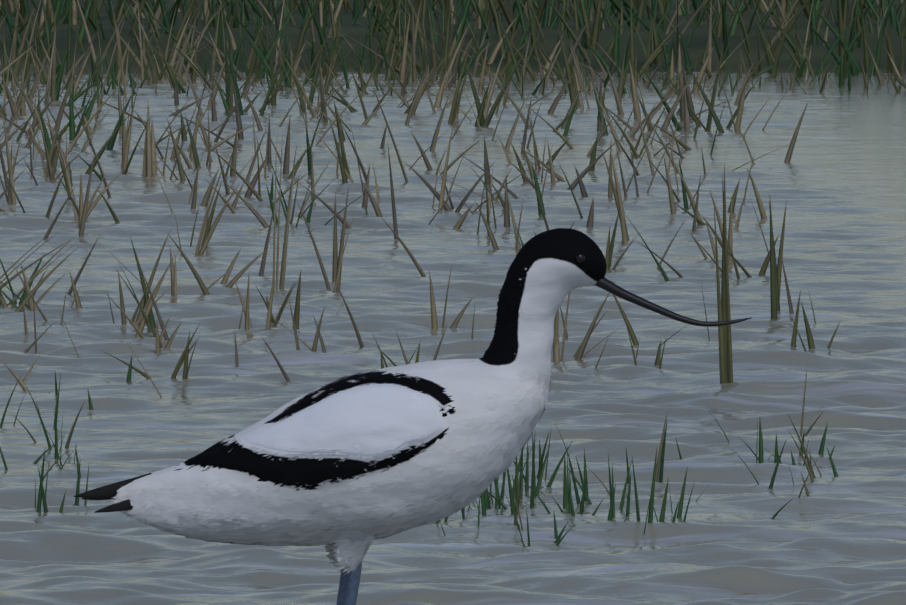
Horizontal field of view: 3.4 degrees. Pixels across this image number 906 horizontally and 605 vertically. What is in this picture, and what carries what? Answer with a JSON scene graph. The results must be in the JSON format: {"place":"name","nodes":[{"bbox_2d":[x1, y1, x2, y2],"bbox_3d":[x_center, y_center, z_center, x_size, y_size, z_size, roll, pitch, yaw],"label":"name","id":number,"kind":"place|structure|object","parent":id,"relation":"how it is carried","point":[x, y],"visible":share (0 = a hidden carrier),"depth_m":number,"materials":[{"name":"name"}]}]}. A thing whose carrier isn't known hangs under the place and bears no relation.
{"place":"outdoors","nodes":[
{"label":"outdoors","id":0,"kind":"place"},
{"bbox_2d":[0,71,905,604],"bbox_3d":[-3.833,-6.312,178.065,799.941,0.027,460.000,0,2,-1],"label":"water","id":1,"kind":"structure","parent":0,"point":[838,181],"depth_m":12.94,"materials":[{"name":"grey liquid"}]},
{"bbox_2d":[74,228,751,604],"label":"pied avocet","id":2,"kind":"object","parent":1,"relation":"in","point":[346,470],"visible":1,"depth_m":8.20,"materials":[{"name":"white"}]},
{"bbox_2d":[0,356,838,546],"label":"grass shoots","id":3,"kind":"object","parent":1,"relation":"in","point":[516,491],"depth_m":10.21,"materials":[{"name":"green plant"}]},
{"bbox_2d":[0,0,841,396],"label":"reeds","id":4,"kind":"object","parent":1,"relation":"on","point":[52,154],"visible":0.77,"depth_m":17.60,"materials":[{"name":"green plant"}]},
{"bbox_2d":[0,0,905,96],"bbox_3d":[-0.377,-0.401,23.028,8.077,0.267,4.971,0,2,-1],"label":"bank grass","id":5,"kind":"structure","parent":0,"point":[582,11],"depth_m":23.02,"materials":[{"name":"green plant"}]}
]}

